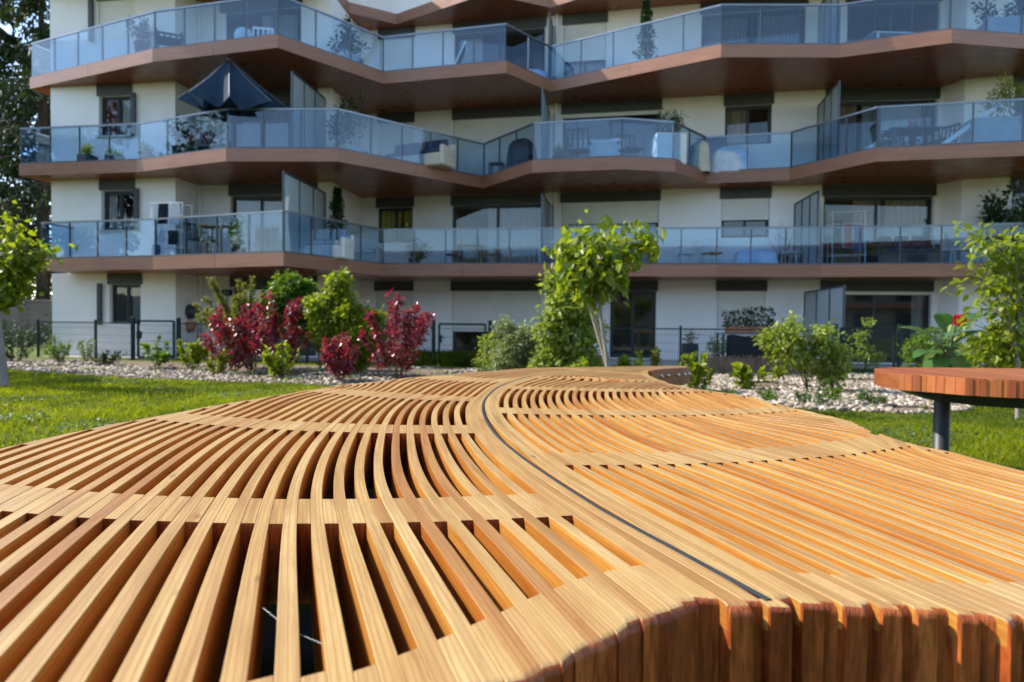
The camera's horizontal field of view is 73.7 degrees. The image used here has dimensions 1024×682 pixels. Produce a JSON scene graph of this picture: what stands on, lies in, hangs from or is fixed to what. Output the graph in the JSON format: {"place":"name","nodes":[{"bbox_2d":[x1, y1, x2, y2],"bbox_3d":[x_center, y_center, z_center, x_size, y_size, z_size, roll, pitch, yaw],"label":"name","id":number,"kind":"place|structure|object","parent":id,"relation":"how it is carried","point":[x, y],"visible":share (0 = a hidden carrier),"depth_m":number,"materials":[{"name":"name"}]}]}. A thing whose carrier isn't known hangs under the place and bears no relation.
{"place":"outdoors","nodes":[
{"label":"outdoors","id":0,"kind":"place"},
{"bbox_2d":[0,0,51,298],"label":"sky","id":1,"kind":"structure","parent":0,"point":[8,27],"materials":[{"name":"white"}]},
{"bbox_2d":[43,355,917,368],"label":"terrace","id":2,"kind":"structure","parent":0,"point":[649,362],"depth_m":19.47,"materials":[{"name":"grey concrete"}]},
{"bbox_2d":[0,344,1023,470],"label":"ground","id":3,"kind":"structure","parent":0,"point":[33,355],"depth_m":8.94,"materials":[{"name":"green plant"}]},
{"bbox_2d":[0,0,51,255],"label":"conifer tree","id":4,"kind":"object","parent":3,"relation":"on","point":[7,39],"visible":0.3,"depth_m":32.76,"materials":[{"name":"green plant"}]},
{"bbox_2d":[1,299,51,343],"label":"boundary wall","id":5,"kind":"structure","parent":3,"relation":"on","point":[39,309],"depth_m":28.79,"materials":[{"name":"concrete"}]},
{"bbox_2d":[2,314,51,346],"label":"hedge","id":6,"kind":"object","parent":3,"relation":"on","point":[22,337],"visible":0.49,"depth_m":26.30,"materials":[{"name":"green plant"}]},
{"bbox_2d":[5,27,51,297],"bbox_3d":[-27.318,-9.234,39.636,7.086,18.109,7.396,-1,2,-38],"label":"conifer tree","id":7,"kind":"object","parent":3,"relation":"on","point":[35,59],"visible":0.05,"depth_m":39.11,"materials":[{"name":"green plant"}]},
{"bbox_2d":[0,0,61,298],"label":"conifer tree","id":8,"kind":"object","parent":3,"relation":"on","point":[39,192],"visible":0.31,"depth_m":30.89,"materials":[{"name":"green plant"}]},
{"bbox_2d":[0,200,78,385],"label":"young tree","id":9,"kind":"object","parent":3,"relation":"on","point":[17,274],"visible":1,"depth_m":10.84,"materials":[{"name":"green plant"}]},
{"bbox_2d":[36,319,130,358],"bbox_3d":[-11.806,-0.055,18.926,3.525,1.080,0.197,1,2,18],"label":"wire fence","id":10,"kind":"object","parent":3,"relation":"on","point":[95,322],"visible":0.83,"depth_m":19.02,"materials":[{"name":"black metal"}]},
{"bbox_2d":[130,317,180,360],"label":"wire gate","id":11,"kind":"structure","parent":3,"relation":"on","point":[139,333],"depth_m":18.28,"materials":[{"name":"black metal"}]},
{"bbox_2d":[180,323,431,363],"bbox_3d":[-5.456,0.039,17.792,7.073,1.080,0.119,1,2,9],"label":"wire fence","id":12,"kind":"object","parent":3,"relation":"on","point":[308,353],"visible":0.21,"depth_m":17.84,"materials":[{"name":"black metal"}]},
{"bbox_2d":[432,320,491,365],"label":"wire gate","id":13,"kind":"structure","parent":3,"relation":"on","point":[440,337],"depth_m":17.17,"materials":[{"name":"black metal"}]},
{"bbox_2d":[378,348,558,366],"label":"tall grass","id":14,"kind":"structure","parent":3,"relation":"on","point":[453,360],"depth_m":16.95,"materials":[{"name":"green plant"}]},
{"bbox_2d":[8,359,961,413],"bbox_3d":[-0.452,0.750,13.027,29.384,0.001,7.225,1,2,8],"label":"planting bed","id":15,"kind":"object","parent":3,"relation":"on","point":[423,371],"visible":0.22,"depth_m":14.90,"materials":[{"name":"soil"}]},
{"bbox_2d":[40,334,71,361],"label":"young shrub","id":16,"kind":"object","parent":15,"relation":"on","point":[57,355],"visible":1,"depth_m":17.02,"materials":[{"name":"green plant"}]},
{"bbox_2d":[138,335,171,367],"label":"young shrub","id":17,"kind":"object","parent":15,"relation":"on","point":[161,356],"visible":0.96,"depth_m":15.11,"materials":[{"name":"green plant"}]},
{"bbox_2d":[177,338,209,369],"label":"young shrub","id":18,"kind":"object","parent":15,"relation":"on","point":[196,353],"visible":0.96,"depth_m":14.93,"materials":[{"name":"green plant"}]},
{"bbox_2d":[205,345,232,373],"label":"young shrub","id":19,"kind":"object","parent":15,"relation":"on","point":[219,364],"visible":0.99,"depth_m":13.75,"materials":[{"name":"green plant"}]},
{"bbox_2d":[192,273,278,368],"bbox_3d":[-6.221,-0.435,15.329,2.036,2.150,1.728,1,2,0],"label":"feathery shrub","id":20,"kind":"object","parent":15,"relation":"on","point":[239,299],"visible":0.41,"depth_m":15.20,"materials":[{"name":"green plant"}]},
{"bbox_2d":[200,304,270,372],"bbox_3d":[-5.710,-0.053,14.232,1.323,1.456,1.370,0,2,-16],"label":"photinia shrub","id":21,"kind":"object","parent":15,"relation":"on","point":[240,342],"visible":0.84,"depth_m":13.99,"materials":[{"name":"red plant"}]},
{"bbox_2d":[246,290,311,363],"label":"photinia shrub","id":22,"kind":"object","parent":15,"relation":"on","point":[263,333],"visible":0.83,"depth_m":13.84,"materials":[{"name":"red plant"}]},
{"bbox_2d":[260,340,302,377],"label":"young shrub","id":23,"kind":"object","parent":15,"relation":"on","point":[277,366],"visible":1,"depth_m":12.86,"materials":[{"name":"green plant"}]},
{"bbox_2d":[260,268,321,364],"bbox_3d":[-5.035,-0.510,15.613,1.345,2.308,1.115,1,2,0],"label":"leafy bush","id":24,"kind":"object","parent":15,"relation":"on","point":[288,290],"visible":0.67,"depth_m":15.40,"materials":[{"name":"green plant"}]},
{"bbox_2d":[319,332,362,380],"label":"photinia shrub","id":25,"kind":"object","parent":15,"relation":"on","point":[336,358],"visible":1,"depth_m":12.27,"materials":[{"name":"red plant"}]},
{"bbox_2d":[299,266,396,373],"bbox_3d":[-3.340,-0.380,13.906,1.875,2.309,1.289,1,2,15],"label":"leafy bush","id":26,"kind":"object","parent":15,"relation":"on","point":[336,310],"visible":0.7,"depth_m":13.69,"materials":[{"name":"green plant"}]},
{"bbox_2d":[357,289,437,378],"bbox_3d":[-2.169,-0.142,13.063,1.560,1.764,1.431,1,2,0],"label":"photinia shrub","id":27,"kind":"object","parent":15,"relation":"on","point":[415,332],"visible":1,"depth_m":12.82,"materials":[{"name":"red plant"}]},
{"bbox_2d":[24,359,930,408],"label":"bed weeds","id":28,"kind":"object","parent":15,"relation":"on","point":[735,391],"visible":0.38,"depth_m":13.30,"materials":[{"name":"green plant"}]},
{"bbox_2d":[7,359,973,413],"bbox_3d":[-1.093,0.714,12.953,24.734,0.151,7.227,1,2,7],"label":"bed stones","id":29,"kind":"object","parent":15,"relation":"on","point":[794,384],"visible":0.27,"depth_m":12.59,"materials":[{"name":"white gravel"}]},
{"bbox_2d":[471,332,509,371],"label":"leafy bush","id":30,"kind":"object","parent":15,"relation":"on","point":[486,352],"visible":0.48,"depth_m":13.22,"materials":[{"name":"green plant"}]},
{"bbox_2d":[482,314,545,371],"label":"leafy bush","id":31,"kind":"object","parent":15,"relation":"on","point":[519,355],"visible":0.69,"depth_m":12.08,"materials":[{"name":"green plant"}]},
{"bbox_2d":[526,262,613,367],"bbox_3d":[0.980,-0.271,11.666,1.484,2.173,1.199,1,2,0],"label":"leafy bush","id":32,"kind":"object","parent":15,"relation":"on","point":[563,325],"visible":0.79,"depth_m":11.41,"materials":[{"name":"green plant"}]},
{"bbox_2d":[678,351,715,388],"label":"young shrub","id":33,"kind":"object","parent":15,"relation":"on","point":[698,372],"visible":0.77,"depth_m":10.93,"materials":[{"name":"green plant"}]},
{"bbox_2d":[729,361,772,389],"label":"young shrub","id":34,"kind":"object","parent":15,"relation":"on","point":[742,374],"visible":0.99,"depth_m":11.32,"materials":[{"name":"green plant"}]},
{"bbox_2d":[705,354,828,374],"bbox_3d":[5.516,0.530,14.919,2.681,0.468,0.026,1,2,9],"label":"cane edging","id":35,"kind":"object","parent":15,"relation":"on","point":[721,365],"visible":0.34,"depth_m":14.98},
{"bbox_2d":[763,342,789,385],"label":"young shrub","id":36,"kind":"object","parent":15,"relation":"on","point":[775,354],"visible":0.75,"depth_m":12.16,"materials":[{"name":"green plant"}]},
{"bbox_2d":[750,310,823,388],"bbox_3d":[4.609,0.165,11.354,1.230,1.375,0.753,1,2,0],"label":"young shrub","id":37,"kind":"object","parent":15,"relation":"on","point":[799,355],"visible":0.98,"depth_m":11.27,"materials":[{"name":"green plant"}]},
{"bbox_2d":[807,318,857,390],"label":"young shrub","id":38,"kind":"object","parent":15,"relation":"on","point":[835,368],"visible":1,"depth_m":11.16,"materials":[{"name":"green plant"}]},
{"bbox_2d":[894,325,966,367],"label":"leafy bush","id":39,"kind":"object","parent":15,"relation":"on","point":[918,342],"visible":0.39,"depth_m":13.12,"materials":[{"name":"green plant"}]},
{"bbox_2d":[899,313,991,367],"bbox_3d":[6.227,0.254,9.660,1.345,1.316,0.566,1,2,0],"label":"leaved plant","id":40,"kind":"object","parent":15,"relation":"on","point":[943,322],"visible":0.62,"depth_m":9.59,"materials":[{"name":"green plant"}]},
{"bbox_2d":[955,323,1023,367],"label":"leafy bush","id":41,"kind":"object","parent":15,"relation":"on","point":[974,360],"visible":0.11,"depth_m":12.55,"materials":[{"name":"green plant"}]},
{"bbox_2d":[0,366,1023,681],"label":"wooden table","id":42,"kind":"object","parent":3,"relation":"on","point":[606,524],"visible":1,"depth_m":1.03,"materials":[{"name":"wood"}]},
{"bbox_2d":[0,367,1023,445],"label":"clover patches","id":43,"kind":"object","parent":3,"relation":"on","point":[913,435],"visible":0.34,"depth_m":7.13,"materials":[{"name":"green plant"}]},
{"bbox_2d":[19,0,1023,366],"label":"apartment building","id":44,"kind":"structure","parent":3,"relation":"on","point":[795,98],"depth_m":20.24,"materials":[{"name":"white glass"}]},
{"bbox_2d":[96,83,132,137],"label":"window","id":45,"kind":"structure","parent":44,"relation":"in","point":[113,109],"depth_m":20.32,"materials":[{"name":"black glass"}]},
{"bbox_2d":[96,0,134,40],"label":"window","id":46,"kind":"structure","parent":44,"relation":"in","point":[110,10],"depth_m":20.11,"materials":[{"name":"beige glass"}]},
{"bbox_2d":[99,179,134,231],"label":"window","id":47,"kind":"structure","parent":44,"relation":"in","point":[116,202],"depth_m":20.40,"materials":[{"name":"black glass"}]},
{"bbox_2d":[107,273,141,323],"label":"window","id":48,"kind":"structure","parent":44,"relation":"in","point":[124,288],"depth_m":20.44,"materials":[{"name":"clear glass"}]},
{"bbox_2d":[125,15,152,51],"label":"potted plant","id":49,"kind":"object","parent":44,"relation":"on","point":[140,44],"visible":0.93,"depth_m":19.55,"materials":[{"name":"green plant"}]},
{"bbox_2d":[156,28,182,47],"bbox_3d":[-9.460,-8.227,18.858,0.660,0.831,0.744,0,2,-23],"label":"wicker armchair","id":50,"kind":"object","parent":44,"relation":"on","point":[164,40],"visible":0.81,"depth_m":18.82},
{"bbox_2d":[149,202,193,254],"bbox_3d":[-9.487,-3.036,19.018,1.050,1.562,0.581,1,2,9],"label":"clothes airer","id":51,"kind":"object","parent":44,"relation":"on","point":[157,210],"visible":0.9,"depth_m":18.80,"materials":[{"name":"white paint"}]},
{"bbox_2d":[162,113,195,153],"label":"potted plant","id":52,"kind":"object","parent":44,"relation":"on","point":[177,148],"visible":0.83,"depth_m":19.16,"materials":[{"name":"green plant"}]},
{"bbox_2d":[177,58,287,146],"bbox_3d":[-7.386,-6.269,18.116,2.670,2.554,2.407,1,2,0],"label":"parasol","id":53,"kind":"object","parent":44,"relation":"on","point":[228,83],"visible":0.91,"depth_m":17.77,"materials":[{"name":"black fabric"}]},
{"bbox_2d":[226,215,248,251],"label":"potted plant","id":54,"kind":"object","parent":44,"relation":"on","point":[234,229],"visible":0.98,"depth_m":18.39,"materials":[{"name":"green plant"}]},
{"bbox_2d":[219,0,302,40],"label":"window","id":55,"kind":"structure","parent":44,"relation":"in","point":[265,13],"depth_m":20.75,"materials":[{"name":"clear glass"}]},
{"bbox_2d":[228,182,317,251],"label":"window","id":56,"kind":"structure","parent":44,"relation":"in","point":[266,228],"depth_m":20.99,"materials":[{"name":"grey glass"}]},
{"bbox_2d":[230,276,316,355],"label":"window","id":57,"kind":"structure","parent":44,"relation":"in","point":[261,281],"depth_m":20.97,"materials":[{"name":"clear glass"}]},
{"bbox_2d":[230,88,317,146],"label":"window","id":58,"kind":"structure","parent":44,"relation":"in","point":[278,129],"depth_m":20.90,"materials":[{"name":"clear glass"}]},
{"bbox_2d":[304,229,354,259],"bbox_3d":[-5.302,-2.683,18.860,1.720,0.869,0.760,1,2,9],"label":"balcony sofa","id":59,"kind":"object","parent":44,"relation":"on","point":[325,242],"visible":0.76,"depth_m":18.54,"materials":[{"name":"white fabric"}]},
{"bbox_2d":[324,186,349,234],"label":"potted plant","id":60,"kind":"object","parent":44,"relation":"on","point":[336,203],"visible":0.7,"depth_m":19.85,"materials":[{"name":"green plant"}]},
{"bbox_2d":[322,90,371,152],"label":"potted plant","id":61,"kind":"object","parent":44,"relation":"on","point":[345,127],"visible":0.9,"depth_m":19.12,"materials":[{"name":"green plant"}]},
{"bbox_2d":[327,14,370,63],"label":"potted plant","id":62,"kind":"object","parent":44,"relation":"on","point":[345,37],"visible":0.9,"depth_m":19.54,"materials":[{"name":"green plant"}]},
{"bbox_2d":[354,239,382,262],"bbox_3d":[-4.581,-2.734,21.066,1.120,0.869,0.760,1,2,0],"label":"balcony sofa","id":63,"kind":"object","parent":44,"relation":"on","point":[373,252],"visible":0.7,"depth_m":20.79,"materials":[{"name":"fabric"}]},
{"bbox_2d":[374,281,413,324],"bbox_3d":[-3.932,-1.234,22.897,1.384,1.526,0.245,1,2,12],"label":"window","id":64,"kind":"structure","parent":44,"relation":"in","point":[404,288],"depth_m":22.81,"materials":[{"name":"grey glass"}]},
{"bbox_2d":[376,197,413,242],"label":"window","id":65,"kind":"structure","parent":44,"relation":"in","point":[400,214],"depth_m":22.93,"materials":[{"name":"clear glass"}]},
{"bbox_2d":[377,112,414,154],"bbox_3d":[-3.832,-6.791,22.742,1.293,1.526,0.245,1,2,12],"label":"window","id":66,"kind":"structure","parent":44,"relation":"in","point":[389,134],"depth_m":22.69,"materials":[{"name":"grey glass"}]},
{"bbox_2d":[378,27,414,70],"bbox_3d":[-3.804,-9.570,22.669,1.293,1.526,0.245,1,2,12],"label":"window","id":67,"kind":"structure","parent":44,"relation":"in","point":[398,51],"depth_m":22.61,"materials":[{"name":"grey glass"}]},
{"bbox_2d":[380,139,455,169],"bbox_3d":[-2.783,-5.472,20.115,2.220,0.869,0.760,1,2,26],"label":"balcony sofa","id":68,"kind":"object","parent":44,"relation":"on","point":[440,154],"visible":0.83,"depth_m":19.76,"materials":[{"name":"fabric"}]},
{"bbox_2d":[403,238,433,262],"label":"potted plant","id":69,"kind":"object","parent":44,"relation":"on","point":[418,258],"visible":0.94,"depth_m":20.68,"materials":[{"name":"green plant"}]},
{"bbox_2d":[451,281,541,351],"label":"window","id":70,"kind":"structure","parent":44,"relation":"in","point":[472,301],"depth_m":22.20,"materials":[{"name":"grey glass"}]},
{"bbox_2d":[452,105,540,175],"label":"wall","id":71,"kind":"structure","parent":44,"relation":"in","point":[477,128],"depth_m":22.05,"materials":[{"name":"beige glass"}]},
{"bbox_2d":[451,193,544,262],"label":"window","id":72,"kind":"structure","parent":44,"relation":"in","point":[522,210],"depth_m":22.24,"materials":[{"name":"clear glass"}]},
{"bbox_2d":[452,16,546,70],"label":"window","id":73,"kind":"structure","parent":44,"relation":"in","point":[489,42],"depth_m":22.33,"materials":[{"name":"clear glass"}]},
{"bbox_2d":[506,138,536,167],"bbox_3d":[0.296,-5.455,20.066,0.948,0.979,0.641,2,2,35],"label":"covered grill","id":74,"kind":"object","parent":44,"relation":"on","point":[524,149],"visible":0.71,"depth_m":19.80,"materials":[{"name":"black fabric"}]},
{"bbox_2d":[567,128,590,156],"bbox_3d":[1.909,-5.420,19.322,0.640,0.981,0.724,1,2,14],"label":"wicker armchair","id":75,"kind":"object","parent":44,"relation":"on","point":[580,150],"visible":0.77,"depth_m":19.04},
{"bbox_2d":[562,11,607,76],"bbox_3d":[2.297,-9.017,21.483,1.427,2.446,0.344,1,2,12],"label":"window","id":76,"kind":"structure","parent":44,"relation":"in","point":[593,49],"depth_m":21.39,"materials":[{"name":"grey glass"}]},
{"bbox_2d":[570,138,627,156],"bbox_3d":[2.508,-5.359,19.749,1.889,0.848,0.957,1,2,11],"label":"covered table","id":77,"kind":"object","parent":44,"relation":"on","point":[609,147],"visible":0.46,"depth_m":19.32,"materials":[{"name":"white fabric"}]},
{"bbox_2d":[560,190,660,262],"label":"window","id":78,"kind":"structure","parent":44,"relation":"in","point":[639,203],"depth_m":21.36,"materials":[{"name":"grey glass"}]},
{"bbox_2d":[561,98,661,157],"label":"window","id":79,"kind":"structure","parent":44,"relation":"in","point":[598,130],"depth_m":21.72,"materials":[{"name":"clear glass"}]},
{"bbox_2d":[609,281,657,357],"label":"window","id":80,"kind":"structure","parent":44,"relation":"in","point":[641,313],"depth_m":23.05,"materials":[{"name":"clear glass"}]},
{"bbox_2d":[628,0,657,62],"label":"potted plant","id":81,"kind":"object","parent":44,"relation":"on","point":[646,16],"visible":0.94,"depth_m":19.47,"materials":[{"name":"green plant"}]},
{"bbox_2d":[650,108,688,163],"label":"potted plant","id":82,"kind":"object","parent":44,"relation":"on","point":[661,144],"visible":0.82,"depth_m":18.84,"materials":[{"name":"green plant"}]},
{"bbox_2d":[690,138,710,172],"bbox_3d":[5.476,-5.416,19.951,0.600,1.010,0.553,1,2,0],"label":"wrapped bundle","id":83,"kind":"object","parent":44,"relation":"on","point":[699,154],"visible":0.81,"depth_m":19.73,"materials":[{"name":"beige fabric"}]},
{"bbox_2d":[710,146,750,172],"bbox_3d":[6.423,-5.320,20.109,1.244,0.828,0.660,1,2,11],"label":"covered furniture","id":84,"kind":"object","parent":44,"relation":"on","point":[729,158],"visible":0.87,"depth_m":19.85,"materials":[{"name":"white fabric"}]},
{"bbox_2d":[716,280,766,328],"bbox_3d":[6.923,-1.067,20.677,1.476,1.526,0.245,1,2,12],"label":"window","id":85,"kind":"structure","parent":44,"relation":"in","point":[739,295],"depth_m":20.61,"materials":[{"name":"white glass"}]},
{"bbox_2d":[720,187,771,237],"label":"window","id":86,"kind":"structure","parent":44,"relation":"in","point":[752,210],"depth_m":20.56,"materials":[{"name":"white glass"}]},
{"bbox_2d":[724,92,773,144],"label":"window","id":87,"kind":"structure","parent":44,"relation":"in","point":[748,117],"depth_m":20.68,"materials":[{"name":"clear glass"}]},
{"bbox_2d":[700,0,808,46],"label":"window","id":88,"kind":"structure","parent":44,"relation":"in","point":[781,25],"depth_m":20.50,"materials":[{"name":"clear glass"}]},
{"bbox_2d":[732,249,778,262],"bbox_3d":[6.963,-2.367,19.567,1.332,0.525,0.764,1,2,11],"label":"covered furniture","id":89,"kind":"object","parent":44,"relation":"on","point":[760,256],"visible":0.81,"depth_m":19.26,"materials":[{"name":"fabric"}]},
{"bbox_2d":[826,211,867,262],"bbox_3d":[9.467,-2.852,19.333,0.950,1.558,0.581,1,2,11],"label":"clothes airer","id":90,"kind":"object","parent":44,"relation":"on","point":[836,240],"visible":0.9,"depth_m":19.12,"materials":[{"name":"white paint"}]},
{"bbox_2d":[820,280,933,362],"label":"window","id":91,"kind":"structure","parent":44,"relation":"in","point":[905,302],"depth_m":21.39,"materials":[{"name":"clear glass"}]},
{"bbox_2d":[822,184,936,262],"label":"window","id":92,"kind":"structure","parent":44,"relation":"in","point":[896,204],"depth_m":20.13,"materials":[{"name":"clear glass"}]},
{"bbox_2d":[826,87,940,154],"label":"window","id":93,"kind":"structure","parent":44,"relation":"in","point":[859,135],"depth_m":20.05,"materials":[{"name":"clear glass"}]},
{"bbox_2d":[846,0,942,41],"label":"window","id":94,"kind":"structure","parent":44,"relation":"in","point":[891,15],"depth_m":20.47,"materials":[{"name":"clear glass"}]},
{"bbox_2d":[868,236,939,262],"bbox_3d":[10.969,-2.528,19.123,1.620,0.869,0.760,1,2,11],"label":"balcony sofa","id":95,"kind":"object","parent":44,"relation":"on","point":[917,249],"visible":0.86,"depth_m":18.88,"materials":[{"name":"fabric"}]},
{"bbox_2d":[880,126,943,145],"bbox_3d":[10.559,-5.190,18.121,1.300,0.757,0.842,1,2,6],"label":"balcony table","id":96,"kind":"object","parent":44,"relation":"on","point":[905,131],"visible":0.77,"depth_m":17.92,"materials":[{"name":"black metal"}]},
{"bbox_2d":[960,71,1023,142],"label":"potted plant","id":97,"kind":"object","parent":44,"relation":"on","point":[1000,128],"visible":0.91,"depth_m":16.94,"materials":[{"name":"green plant"}]},
{"bbox_2d":[970,0,1023,33],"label":"potted plant","id":98,"kind":"object","parent":44,"relation":"on","point":[1007,22],"visible":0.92,"depth_m":17.24,"materials":[{"name":"green plant"}]},
{"bbox_2d":[976,180,1023,260],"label":"potted plant","id":99,"kind":"object","parent":44,"relation":"on","point":[1017,215],"visible":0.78,"depth_m":18.22,"materials":[{"name":"green plant"}]},
{"bbox_2d":[541,209,665,366],"bbox_3d":[1.181,-0.412,8.831,1.647,2.631,1.228,1,2,0],"label":"young tree","id":100,"kind":"object","parent":3,"relation":"on","point":[597,276],"visible":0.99,"depth_m":8.67,"materials":[{"name":"green plant"}]},
{"bbox_2d":[492,326,831,366],"bbox_3d":[3.432,0.163,16.440,8.141,1.080,0.090,1,2,11],"label":"wire fence","id":101,"kind":"object","parent":3,"relation":"on","point":[680,328],"visible":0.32,"depth_m":16.29,"materials":[{"name":"black metal"}]},
{"bbox_2d":[726,335,790,366],"bbox_3d":[5.947,0.236,16.142,1.691,0.760,0.070,1,2,12],"label":"shade netting","id":102,"kind":"object","parent":101,"relation":"attached to","point":[749,347],"visible":0.24,"depth_m":16.22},
{"bbox_2d":[832,324,902,371],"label":"wire gate","id":103,"kind":"structure","parent":3,"relation":"on","point":[896,359],"depth_m":15.69,"materials":[{"name":"black metal"}]},
{"bbox_2d":[849,317,885,368],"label":"leafy bush","id":104,"kind":"object","parent":3,"relation":"on","point":[870,356],"visible":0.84,"depth_m":16.33,"materials":[{"name":"green plant"}]},
{"bbox_2d":[874,367,1023,451],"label":"wooden table","id":105,"kind":"object","parent":3,"relation":"on","point":[943,388],"visible":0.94,"depth_m":4.66,"materials":[{"name":"wood"}]},
{"bbox_2d":[939,221,1023,419],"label":"young tree","id":106,"kind":"object","parent":3,"relation":"on","point":[1010,316],"visible":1,"depth_m":8.13,"materials":[{"name":"green plant"}]},
{"bbox_2d":[715,333,761,355],"bbox_3d":[6.231,0.235,18.011,1.600,0.890,0.600,1,2,0],"label":"terrace table","id":107,"kind":"object","parent":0,"point":[717,335],"visible":0.21,"depth_m":17.70,"materials":[{"name":"grey metal"}]},
{"bbox_2d":[721,309,755,332],"bbox_3d":[5.917,-0.532,17.943,0.865,0.640,0.796,1,2,0],"label":"herb trough","id":108,"kind":"object","parent":107,"relation":"on","point":[727,325],"visible":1,"depth_m":17.88,"materials":[{"name":"ceramic"}]},
{"bbox_2d":[744,306,778,332],"bbox_3d":[6.542,-0.573,18.030,0.842,0.730,0.829,1,2,0],"label":"herb trough","id":109,"kind":"object","parent":107,"relation":"on","point":[769,321],"visible":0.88,"depth_m":17.91,"materials":[{"name":"ceramic"}]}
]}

